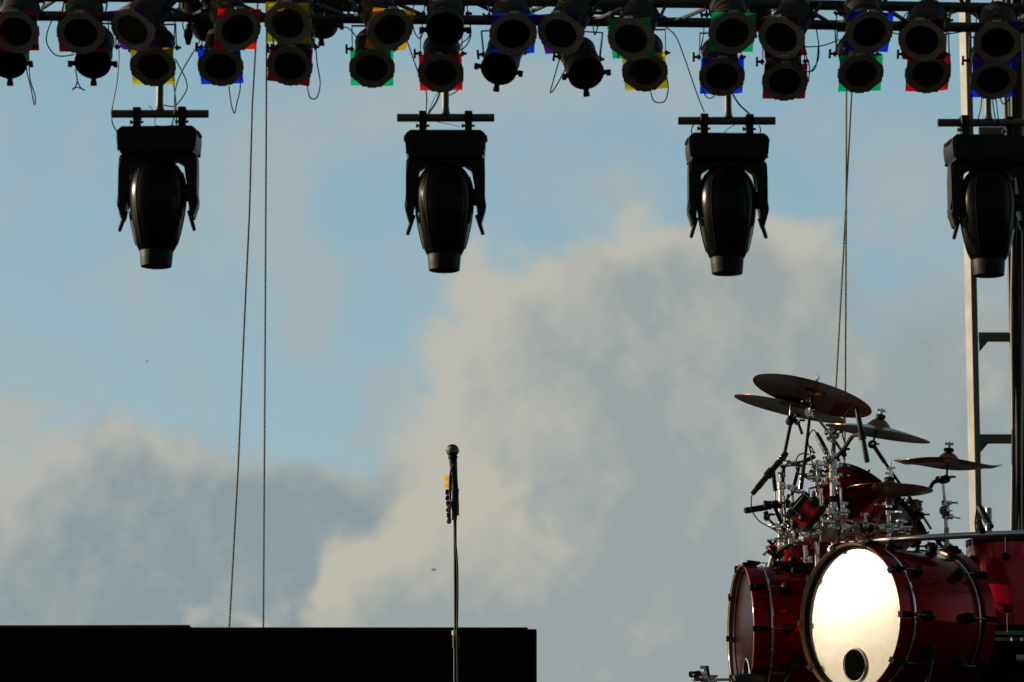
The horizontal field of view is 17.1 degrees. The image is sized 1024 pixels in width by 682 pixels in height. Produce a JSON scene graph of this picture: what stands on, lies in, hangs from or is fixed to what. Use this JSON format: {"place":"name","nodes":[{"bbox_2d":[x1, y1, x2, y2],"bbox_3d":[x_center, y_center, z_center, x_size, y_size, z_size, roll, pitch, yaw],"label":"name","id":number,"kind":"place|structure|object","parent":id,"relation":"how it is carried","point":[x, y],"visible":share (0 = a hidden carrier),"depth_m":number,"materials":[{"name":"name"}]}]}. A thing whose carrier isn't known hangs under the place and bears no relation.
{"place":"outdoors","nodes":[
{"label":"outdoors","id":0,"kind":"place"},
{"bbox_2d":[0,625,536,681],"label":"wall","id":1,"kind":"structure","parent":0,"point":[108,653],"depth_m":17.46,"materials":[{"name":"black paint"}]},
{"bbox_2d":[0,0,1010,681],"label":"sky","id":2,"kind":"structure","parent":0,"point":[585,359],"materials":[{"name":"blue"}]},
{"bbox_2d":[0,0,1023,32],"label":"lighting truss","id":3,"kind":"object","parent":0,"point":[822,23],"visible":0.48,"depth_m":19.73,"materials":[{"name":"metal"}]},
{"bbox_2d":[0,51,32,85],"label":"par can","id":4,"kind":"object","parent":3,"relation":"attached to","point":[13,66],"visible":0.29,"depth_m":20.04,"materials":[{"name":"black metal"}]},
{"bbox_2d":[26,60,35,104],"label":"cable","id":5,"kind":"object","parent":4,"relation":"hanging from","point":[28,77],"visible":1,"depth_m":20.00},
{"bbox_2d":[0,0,45,52],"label":"par can","id":6,"kind":"object","parent":3,"relation":"attached to","point":[19,30],"visible":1,"depth_m":19.14,"materials":[{"name":"black metal"}]},
{"bbox_2d":[54,0,108,53],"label":"par can","id":7,"kind":"object","parent":3,"relation":"attached to","point":[80,29],"visible":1,"depth_m":19.14,"materials":[{"name":"black metal"}]},
{"bbox_2d":[68,23,120,85],"bbox_3d":[-2.456,-1.710,20.038,0.313,0.451,0.379,0,-9,0],"label":"par can","id":8,"kind":"object","parent":3,"relation":"attached to","point":[93,66],"visible":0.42,"depth_m":20.02,"materials":[{"name":"black metal"}]},
{"bbox_2d":[46,21,73,56],"bbox_3d":[-2.653,-1.792,20.053,0.171,0.249,0.023,0,-9,0],"label":"cable","id":9,"kind":"object","parent":8,"relation":"hanging from","point":[49,47],"visible":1,"depth_m":20.04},
{"bbox_2d":[107,0,178,50],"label":"par can","id":10,"kind":"object","parent":3,"relation":"attached to","point":[136,25],"visible":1,"depth_m":19.16,"materials":[{"name":"black metal"}]},
{"bbox_2d":[128,24,180,85],"bbox_3d":[-2.100,-1.710,20.019,0.312,0.450,0.410,0,-9,0],"label":"par can","id":11,"kind":"object","parent":3,"relation":"attached to","point":[154,66],"visible":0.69,"depth_m":19.98,"materials":[{"name":"black metal"}]},
{"bbox_2d":[112,25,208,117],"bbox_3d":[-2.099,-1.646,20.171,0.580,0.568,0.520,0,-9,0],"label":"tee bar","id":12,"kind":"object","parent":3,"relation":"attached to","point":[160,111],"visible":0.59,"depth_m":20.33,"materials":[{"name":"metal"}]},
{"bbox_2d":[116,106,201,268],"bbox_3d":[-2.099,-0.915,20.277,0.501,0.964,0.345,0,-9,3],"label":"moving head light","id":13,"kind":"object","parent":12,"relation":"hanging from","point":[156,193],"visible":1,"depth_m":20.19,"materials":[{"name":"plastic"}]},
{"bbox_2d":[111,40,119,131],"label":"cable","id":14,"kind":"object","parent":13,"relation":"attached to","point":[115,88],"visible":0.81,"depth_m":20.28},
{"bbox_2d":[171,40,199,125],"bbox_3d":[-1.932,-1.601,20.305,0.192,0.686,0.020,0,-9,0],"label":"cable","id":15,"kind":"object","parent":13,"relation":"attached to","point":[177,83],"visible":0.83,"depth_m":20.29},
{"bbox_2d":[164,58,187,106],"bbox_3d":[-2.001,-1.538,20.335,0.140,0.295,0.020,0,-9,-2],"label":"cable","id":16,"kind":"object","parent":12,"relation":"hanging from","point":[186,83],"visible":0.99,"depth_m":20.33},
{"bbox_2d":[182,22,193,44],"bbox_3d":[-1.901,-1.820,20.038,0.056,0.170,0.054,-8,-12,41],"label":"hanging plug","id":17,"kind":"object","parent":3,"relation":"hanging from","point":[188,33],"visible":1,"depth_m":20.02,"materials":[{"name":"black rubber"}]},
{"bbox_2d":[176,3,213,48],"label":"par can","id":18,"kind":"object","parent":3,"relation":"attached to","point":[189,7],"visible":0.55,"depth_m":20.09,"materials":[{"name":"black metal"}]},
{"bbox_2d":[195,23,245,85],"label":"par can","id":19,"kind":"object","parent":3,"relation":"attached to","point":[221,67],"visible":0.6,"depth_m":19.91,"materials":[{"name":"black metal"}]},
{"bbox_2d":[228,83,240,113],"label":"cable","id":20,"kind":"object","parent":19,"relation":"hanging from","point":[237,98],"visible":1,"depth_m":19.99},
{"bbox_2d":[200,0,260,50],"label":"par can","id":21,"kind":"object","parent":3,"relation":"attached to","point":[237,25],"visible":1,"depth_m":19.15,"materials":[{"name":"black metal"}]},
{"bbox_2d":[228,3,258,626],"bbox_3d":[-1.638,0.690,20.143,0.223,5.621,0.013,0,-9,0],"label":"rope","id":22,"kind":"object","parent":3,"relation":"hanging from","point":[245,297],"visible":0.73,"depth_m":20.25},
{"bbox_2d":[262,3,267,626],"bbox_3d":[-1.464,0.691,20.173,0.046,5.629,0.013,0,-9,0],"label":"rope","id":23,"kind":"object","parent":3,"relation":"hanging from","point":[265,318],"visible":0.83,"depth_m":20.30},
{"bbox_2d":[264,0,320,44],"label":"par can","id":24,"kind":"object","parent":3,"relation":"attached to","point":[287,22],"visible":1,"depth_m":19.19,"materials":[{"name":"black metal"}]},
{"bbox_2d":[267,23,319,85],"bbox_3d":[-1.286,-1.707,20.018,0.314,0.443,0.412,0,-9,0],"label":"par can","id":25,"kind":"object","parent":3,"relation":"attached to","point":[289,65],"visible":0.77,"depth_m":19.91,"materials":[{"name":"black metal"}]},
{"bbox_2d":[307,49,320,99],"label":"cable","id":26,"kind":"object","parent":25,"relation":"hanging from","point":[319,79],"visible":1,"depth_m":20.01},
{"bbox_2d":[311,4,352,45],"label":"par can","id":27,"kind":"object","parent":3,"relation":"attached to","point":[322,33],"visible":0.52,"depth_m":20.17,"materials":[{"name":"black metal"}]},
{"bbox_2d":[314,4,354,25],"bbox_3d":[-1.018,-2.093,20.162,0.312,0.538,0.346,0,-9,0],"label":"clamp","id":28,"kind":"object","parent":3,"relation":"attached to","point":[343,10],"visible":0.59,"depth_m":20.02,"materials":[{"name":"black metal"}]},
{"bbox_2d":[345,25,395,87],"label":"par can","id":29,"kind":"object","parent":3,"relation":"attached to","point":[371,68],"visible":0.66,"depth_m":19.91,"materials":[{"name":"black metal"}]},
{"bbox_2d":[349,0,414,50],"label":"par can","id":30,"kind":"object","parent":3,"relation":"attached to","point":[388,24],"visible":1,"depth_m":19.15,"materials":[{"name":"black metal"}]},
{"bbox_2d":[414,34,466,92],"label":"par can","id":31,"kind":"object","parent":3,"relation":"attached to","point":[439,71],"visible":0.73,"depth_m":19.91,"materials":[{"name":"black metal"}]},
{"bbox_2d":[417,0,471,53],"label":"par can","id":32,"kind":"object","parent":3,"relation":"attached to","point":[444,28],"visible":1,"depth_m":19.23,"materials":[{"name":"black metal"}]},
{"bbox_2d":[397,91,493,121],"bbox_3d":[-0.395,-1.624,20.168,0.580,0.573,0.520,0,-9,0],"label":"tee bar","id":33,"kind":"object","parent":3,"relation":"attached to","point":[445,115],"visible":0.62,"depth_m":20.32,"materials":[{"name":"metal"}]},
{"bbox_2d":[404,111,487,272],"bbox_3d":[-0.395,-0.891,20.274,0.501,0.964,0.345,0,-9,0],"label":"moving head light","id":34,"kind":"object","parent":33,"relation":"hanging from","point":[443,197],"visible":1,"depth_m":20.19,"materials":[{"name":"plastic"}]},
{"bbox_2d":[407,42,426,112],"bbox_3d":[-0.570,-1.582,20.303,0.134,0.468,0.027,0,-9,0],"label":"cable","id":35,"kind":"object","parent":34,"relation":"attached to","point":[417,71],"visible":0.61,"depth_m":20.32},
{"bbox_2d":[474,30,526,91],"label":"par can","id":36,"kind":"object","parent":3,"relation":"attached to","point":[498,70],"visible":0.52,"depth_m":20.02,"materials":[{"name":"black metal"}]},
{"bbox_2d":[482,0,536,54],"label":"par can","id":37,"kind":"object","parent":3,"relation":"attached to","point":[513,30],"visible":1,"depth_m":19.14,"materials":[{"name":"black metal"}]},
{"bbox_2d":[536,0,601,54],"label":"par can","id":38,"kind":"object","parent":3,"relation":"attached to","point":[562,25],"visible":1,"depth_m":19.15,"materials":[{"name":"black metal"}]},
{"bbox_2d":[552,31,610,96],"bbox_3d":[0.399,-1.662,20.030,0.313,0.488,0.383,4,-10,-21],"label":"par can","id":39,"kind":"object","parent":3,"relation":"attached to","point":[585,71],"visible":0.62,"depth_m":20.00,"materials":[{"name":"black metal"}]},
{"bbox_2d":[550,60,564,92],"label":"cable","id":40,"kind":"object","parent":39,"relation":"hanging from","point":[554,78],"visible":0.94,"depth_m":20.01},
{"bbox_2d":[592,7,620,28],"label":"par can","id":41,"kind":"object","parent":3,"relation":"attached to","point":[603,10],"visible":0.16,"depth_m":20.04,"materials":[{"name":"black metal"}]},
{"bbox_2d":[607,0,666,59],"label":"par can","id":42,"kind":"object","parent":3,"relation":"attached to","point":[631,30],"visible":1,"depth_m":19.15,"materials":[{"name":"black metal"}]},
{"bbox_2d":[622,29,669,91],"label":"par can","id":43,"kind":"object","parent":3,"relation":"attached to","point":[647,74],"visible":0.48,"depth_m":19.98,"materials":[{"name":"black metal"}]},
{"bbox_2d":[692,32,745,95],"bbox_3d":[1.217,-1.663,20.011,0.312,0.470,0.407,0,-9,0],"label":"par can","id":44,"kind":"object","parent":3,"relation":"attached to","point":[721,74],"visible":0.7,"depth_m":19.90,"materials":[{"name":"black metal"}]},
{"bbox_2d":[678,95,775,124],"bbox_3d":[1.280,-1.606,20.165,0.580,0.572,0.520,0,-9,0],"label":"tee bar","id":45,"kind":"object","parent":3,"relation":"attached to","point":[727,118],"visible":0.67,"depth_m":20.32,"materials":[{"name":"metal"}]},
{"bbox_2d":[665,27,704,111],"bbox_3d":[1.031,-1.619,20.349,0.232,0.527,0.014,0,-9,0],"label":"cable","id":46,"kind":"object","parent":45,"relation":"attached to","point":[687,67],"visible":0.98,"depth_m":20.35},
{"bbox_2d":[684,113,769,275],"bbox_3d":[1.279,-0.873,20.271,0.501,0.964,0.345,0,-9,-3],"label":"moving head light","id":47,"kind":"object","parent":45,"relation":"hanging from","point":[726,197],"visible":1,"depth_m":20.18,"materials":[{"name":"plastic"}]},
{"bbox_2d":[700,0,755,53],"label":"par can","id":48,"kind":"object","parent":3,"relation":"attached to","point":[732,29],"visible":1,"depth_m":19.14,"materials":[{"name":"black metal"}]},
{"bbox_2d":[747,9,774,37],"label":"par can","id":49,"kind":"object","parent":3,"relation":"attached to","point":[761,13],"visible":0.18,"depth_m":20.10,"materials":[{"name":"black metal"}]},
{"bbox_2d":[756,40,808,100],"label":"par can","id":50,"kind":"object","parent":3,"relation":"attached to","point":[784,80],"visible":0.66,"depth_m":19.90,"materials":[{"name":"black metal"}]},
{"bbox_2d":[789,44,818,72],"bbox_3d":[1.681,-1.630,19.703,0.186,0.170,0.027,0,-9,0],"label":"cable","id":51,"kind":"object","parent":50,"relation":"hanging from","point":[815,65],"visible":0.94,"depth_m":19.70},
{"bbox_2d":[756,0,821,58],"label":"par can","id":52,"kind":"object","parent":3,"relation":"attached to","point":[783,29],"visible":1,"depth_m":19.15,"materials":[{"name":"black metal"}]},
{"bbox_2d":[835,92,852,387],"bbox_3d":[1.863,0.855,20.208,0.417,5.743,0.013,0,-9,0],"label":"rope","id":53,"kind":"object","parent":3,"relation":"hanging from","point":[843,246],"visible":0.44,"depth_m":20.42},
{"bbox_2d":[843,91,846,462],"bbox_3d":[1.964,0.853,20.178,0.123,5.734,0.013,0,-9,0],"label":"rope","id":54,"kind":"object","parent":3,"relation":"hanging from","point":[845,359],"visible":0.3,"depth_m":20.39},
{"bbox_2d":[828,30,883,92],"bbox_3d":[2.016,-1.665,20.011,0.314,0.440,0.407,0,-9,0],"label":"par can","id":55,"kind":"object","parent":3,"relation":"attached to","point":[859,72],"visible":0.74,"depth_m":19.91,"materials":[{"name":"black metal"}]},
{"bbox_2d":[833,0,893,53],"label":"par can","id":56,"kind":"object","parent":3,"relation":"attached to","point":[869,27],"visible":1,"depth_m":19.14,"materials":[{"name":"black metal"}]},
{"bbox_2d":[897,32,950,92],"bbox_3d":[2.417,-1.661,20.011,0.312,0.433,0.407,0,-9,0],"label":"par can","id":57,"kind":"object","parent":3,"relation":"attached to","point":[929,76],"visible":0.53,"depth_m":19.91,"materials":[{"name":"black metal"}]},
{"bbox_2d":[898,0,952,61],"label":"par can","id":58,"kind":"object","parent":3,"relation":"attached to","point":[921,36],"visible":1,"depth_m":19.15,"materials":[{"name":"black metal"}]},
{"bbox_2d":[936,28,950,91],"bbox_3d":[2.489,-1.622,19.702,0.090,0.382,0.018,0,-9,2],"label":"cable","id":59,"kind":"object","parent":3,"relation":"hanging from","point":[949,61],"visible":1,"depth_m":19.70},
{"bbox_2d":[937,99,1023,126],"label":"tee bar","id":60,"kind":"object","parent":3,"relation":"attached to","point":[987,120],"visible":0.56,"depth_m":20.32,"materials":[{"name":"metal"}]},
{"bbox_2d":[943,115,1023,277],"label":"moving head light","id":61,"kind":"object","parent":60,"relation":"hanging from","point":[985,200],"visible":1,"depth_m":20.17,"materials":[{"name":"plastic"}]},
{"bbox_2d":[962,36,1016,99],"bbox_3d":[2.798,-1.639,20.007,0.312,0.464,0.407,0,-9,0],"label":"par can","id":62,"kind":"object","parent":3,"relation":"attached to","point":[990,81],"visible":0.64,"depth_m":19.90,"materials":[{"name":"black metal"}]},
{"bbox_2d":[969,0,1023,63],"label":"par can","id":63,"kind":"object","parent":3,"relation":"attached to","point":[997,39],"visible":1,"depth_m":19.14,"materials":[{"name":"black metal"}]},
{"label":"stage floor","id":64,"kind":"structure","parent":0,"visible":0},
{"bbox_2d":[452,488,458,681],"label":"microphone stand","id":65,"kind":"object","parent":64,"relation":"on","point":[455,494],"visible":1,"depth_m":12.76,"materials":[{"name":"black metal"}]},
{"bbox_2d":[444,475,451,523],"bbox_3d":[-0.240,0.594,12.810,0.031,0.186,0.008,0,-9,0],"label":"pick holder","id":66,"kind":"object","parent":65,"relation":"attached to","point":[447,498],"visible":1,"depth_m":12.81,"materials":[{"name":"plastic"}]},
{"bbox_2d":[445,444,459,515],"bbox_3d":[-0.224,0.521,12.834,0.055,0.269,0.066,0,-9,0],"label":"microphone","id":67,"kind":"object","parent":65,"relation":"attached to","point":[452,451],"visible":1,"depth_m":12.83,"materials":[{"name":"metal"}]},
{"bbox_2d":[449,464,458,681],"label":"microphone cable","id":68,"kind":"object","parent":65,"relation":"attached to","point":[457,573],"visible":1,"depth_m":12.75,"materials":[{"name":"rubber"}]},
{"bbox_2d":[959,0,1016,640],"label":"scaffold tower","id":69,"kind":"structure","parent":64,"relation":"on","point":[978,442],"depth_m":20.87,"materials":[{"name":"metal"}]},
{"bbox_2d":[1005,0,1023,640],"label":"black post","id":70,"kind":"object","parent":64,"relation":"on","point":[1009,101],"visible":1,"depth_m":20.59,"materials":[{"name":"metal"}]},
{"bbox_2d":[1010,0,1012,640],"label":"cable","id":71,"kind":"object","parent":70,"relation":"attached to","point":[1011,341],"visible":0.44,"depth_m":20.52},
{"bbox_2d":[1011,0,1015,640],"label":"cable","id":72,"kind":"object","parent":70,"relation":"attached to","point":[1014,365],"visible":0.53,"depth_m":20.49,"materials":[{"name":"black rubber"}]},
{"bbox_2d":[1016,0,1018,640],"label":"cable","id":73,"kind":"object","parent":70,"relation":"attached to","point":[1017,408],"visible":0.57,"depth_m":20.50,"materials":[{"name":"rubber"}]},
{"bbox_2d":[1018,0,1020,640],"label":"cable","id":74,"kind":"object","parent":70,"relation":"attached to","point":[1019,314],"visible":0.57,"depth_m":20.53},
{"bbox_2d":[1021,0,1023,640],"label":"cable","id":75,"kind":"object","parent":70,"relation":"attached to","point":[1022,406],"visible":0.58,"depth_m":20.53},
{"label":"stage platform","id":76,"kind":"structure","parent":64,"relation":"on","visible":0},
{"bbox_2d":[689,666,731,681],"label":"boom stand","id":77,"kind":"object","parent":76,"relation":"on","point":[704,675],"visible":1,"depth_m":13.29,"materials":[{"name":"silver metal"}]},
{"bbox_2d":[732,673,765,681],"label":"bass drum microphone","id":78,"kind":"object","parent":77,"relation":"attached to","point":[742,677],"visible":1,"depth_m":13.39,"materials":[{"name":"metal"}]},
{"bbox_2d":[726,560,819,681],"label":"bass drum","id":79,"kind":"object","parent":76,"relation":"on","point":[763,637],"visible":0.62,"depth_m":13.76,"materials":[{"name":"red paint"}]},
{"bbox_2d":[765,533,826,571],"bbox_3d":[1.199,0.918,14.062,0.279,0.250,0.328,-4,-10,22],"label":"tom drum","id":80,"kind":"object","parent":79,"relation":"on","point":[796,554],"visible":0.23,"depth_m":13.95,"materials":[{"name":"red paint"}]},
{"bbox_2d":[762,449,1023,568],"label":"drum rack","id":81,"kind":"object","parent":76,"relation":"on","point":[815,535],"visible":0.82,"depth_m":13.60,"materials":[{"name":"silver metal"}]},
{"bbox_2d":[763,491,787,531],"bbox_3d":[1.058,0.686,13.654,0.094,0.222,0.260,-2,-9,14],"label":"boom stand","id":82,"kind":"object","parent":81,"relation":"on","point":[774,504],"visible":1,"depth_m":13.61,"materials":[{"name":"silver metal"}]},
{"bbox_2d":[744,505,767,513],"bbox_3d":[0.979,0.668,13.589,0.123,0.044,0.028,4,-10,-24],"label":"microphone","id":83,"kind":"object","parent":82,"relation":"attached to","point":[752,509],"visible":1,"depth_m":13.57,"materials":[{"name":"metal"}]},
{"bbox_2d":[751,451,787,494],"bbox_3d":[1.043,0.532,13.722,0.095,0.185,0.171,-8,-12,40],"label":"microphone","id":84,"kind":"object","parent":82,"relation":"attached to","point":[769,472],"visible":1,"depth_m":13.71,"materials":[{"name":"metal"}]},
{"bbox_2d":[751,494,783,540],"bbox_3d":[1.030,0.708,13.690,0.161,0.186,0.026,5,-11,-30],"label":"microphone cable","id":85,"kind":"object","parent":84,"relation":"attached to","point":[763,523],"visible":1,"depth_m":13.67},
{"bbox_2d":[777,404,804,481],"bbox_3d":[1.135,0.412,13.828,0.123,0.323,0.086,-3,-10,20],"label":"boom stand","id":86,"kind":"object","parent":81,"relation":"on","point":[790,420],"visible":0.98,"depth_m":13.84,"materials":[{"name":"silver metal"}]},
{"bbox_2d":[734,394,845,422],"bbox_3d":[1.130,0.262,13.883,0.451,0.139,0.464,0,-9,0],"label":"cymbal","id":87,"kind":"object","parent":86,"relation":"on","point":[775,405],"visible":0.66,"depth_m":13.96,"materials":[{"name":"brown metal"}]},
{"bbox_2d":[782,454,815,495],"bbox_3d":[1.139,0.543,13.717,0.085,0.170,0.164,8,-12,-41],"label":"boom stand","id":88,"kind":"object","parent":81,"relation":"on","point":[799,464],"visible":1,"depth_m":13.69,"materials":[{"name":"metal"}]},
{"bbox_2d":[782,490,825,532],"bbox_3d":[1.140,0.664,13.321,0.171,0.171,0.155,0,-9,0],"label":"tom drum","id":89,"kind":"object","parent":81,"relation":"attached to","point":[805,511],"visible":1,"depth_m":13.27,"materials":[{"name":"red paint"}]},
{"bbox_2d":[814,432,828,454],"bbox_3d":[1.241,0.410,13.681,0.026,0.097,0.077,7,-11,-36],"label":"microphone","id":90,"kind":"object","parent":81,"relation":"attached to","point":[820,441],"visible":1,"depth_m":13.67,"materials":[{"name":"metal"}]},
{"bbox_2d":[800,390,849,488],"bbox_3d":[1.248,0.395,13.588,0.202,0.367,0.251,0,-9,0],"label":"boom stand","id":91,"kind":"object","parent":81,"relation":"on","point":[832,435],"visible":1,"depth_m":13.59,"materials":[{"name":"silver metal"}]},
{"bbox_2d":[753,373,871,417],"bbox_3d":[1.185,0.211,13.483,0.466,0.157,0.484,0,-9,0],"label":"cymbal","id":92,"kind":"object","parent":91,"relation":"on","point":[832,400],"visible":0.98,"depth_m":13.52,"materials":[{"name":"brown metal"}]},
{"bbox_2d":[834,408,869,462],"bbox_3d":[1.329,0.386,13.497,0.052,0.216,0.239,5,-10,-27],"label":"microphone","id":93,"kind":"object","parent":81,"relation":"attached to","point":[861,434],"visible":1,"depth_m":13.41,"materials":[{"name":"metal"}]},
{"bbox_2d":[841,406,856,458],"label":"microphone cable","id":94,"kind":"object","parent":93,"relation":"attached to","point":[841,427],"visible":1,"depth_m":13.48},
{"bbox_2d":[811,462,895,546],"bbox_3d":[1.358,0.677,13.784,0.407,0.387,0.318,5,-11,-31],"label":"tom drum","id":95,"kind":"object","parent":81,"relation":"attached to","point":[857,505],"visible":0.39,"depth_m":13.67,"materials":[{"name":"red paint"}]},
{"bbox_2d":[841,459,904,545],"bbox_3d":[1.431,0.761,13.488,0.259,0.597,0.146,0,-9,0],"label":"hi hat stand","id":96,"kind":"object","parent":81,"relation":"on","point":[890,528],"visible":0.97,"depth_m":13.50,"materials":[{"name":"silver metal"}]},
{"bbox_2d":[847,472,925,487],"bbox_3d":[1.495,0.556,13.531,0.344,0.088,0.344,0,-9,0],"label":"cymbal","id":97,"kind":"object","parent":96,"relation":"on","point":[889,479],"visible":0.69,"depth_m":13.51,"materials":[{"name":"brown metal"}]},
{"bbox_2d":[846,483,932,498],"bbox_3d":[1.496,0.585,13.527,0.344,0.082,0.344,0,-9,0],"label":"cymbal","id":98,"kind":"object","parent":96,"relation":"on","point":[890,490],"visible":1,"depth_m":13.46,"materials":[{"name":"brown metal"}]},
{"bbox_2d":[868,430,931,549],"bbox_3d":[1.588,0.637,13.831,0.128,0.519,0.513,-5,-10,29],"label":"boom stand","id":99,"kind":"object","parent":81,"relation":"on","point":[916,505],"visible":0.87,"depth_m":13.88,"materials":[{"name":"metal"}]},
{"bbox_2d":[825,407,929,443],"bbox_3d":[1.469,0.340,13.720,0.420,0.146,0.425,0,-9,0],"label":"cymbal","id":100,"kind":"object","parent":99,"relation":"on","point":[881,425],"visible":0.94,"depth_m":13.78,"materials":[{"name":"brown metal"}]},
{"bbox_2d":[875,497,929,549],"bbox_3d":[1.525,0.763,13.898,0.340,0.336,0.282,0,-9,0],"label":"snare drum","id":101,"kind":"object","parent":81,"relation":"attached to","point":[910,516],"visible":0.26,"depth_m":13.79,"materials":[{"name":"red metal"}]},
{"bbox_2d":[929,464,959,548],"bbox_3d":[1.736,0.738,13.646,0.097,0.499,0.108,8,-12,-40],"label":"boom stand","id":102,"kind":"object","parent":81,"relation":"on","point":[945,510],"visible":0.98,"depth_m":13.65,"materials":[{"name":"silver metal"}]},
{"bbox_2d":[894,441,1001,470],"bbox_3d":[1.750,0.463,13.698,0.434,0.125,0.434,0,-9,0],"label":"cymbal","id":103,"kind":"object","parent":102,"relation":"on","point":[951,459],"visible":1,"depth_m":13.62,"materials":[{"name":"brown metal"}]},
{"bbox_2d":[976,504,993,533],"bbox_3d":[1.811,0.682,13.105,0.052,0.116,0.080,5,-10,-28],"label":"microphone","id":104,"kind":"object","parent":81,"relation":"attached to","point":[989,525],"visible":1,"depth_m":13.09,"materials":[{"name":"metal"}]},
{"bbox_2d":[985,508,991,530],"bbox_3d":[1.837,0.702,13.185,0.036,0.110,0.078,0,-9,0],"label":"tube stub","id":105,"kind":"object","parent":81,"relation":"on","point":[989,511],"visible":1,"depth_m":13.16,"materials":[{"name":"metal"}]},
{"bbox_2d":[797,539,998,681],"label":"bass drum","id":106,"kind":"object","parent":76,"relation":"on","point":[871,611],"visible":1,"depth_m":13.17,"materials":[{"name":"red paint"}]},
{"bbox_2d":[965,536,1023,637],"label":"floor tom","id":107,"kind":"object","parent":76,"relation":"on","point":[999,561],"visible":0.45,"depth_m":13.59,"materials":[{"name":"red paint"}]},
{"bbox_2d":[918,540,962,552],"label":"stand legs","id":108,"kind":"object","parent":107,"relation":"attached to","point":[939,543],"visible":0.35,"depth_m":13.74,"materials":[{"name":"silver metal"}]},
{"bbox_2d":[977,641,1023,681],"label":"hardware case","id":109,"kind":"object","parent":76,"relation":"on","point":[1006,660],"visible":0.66,"depth_m":13.64,"materials":[{"name":"black paint"}]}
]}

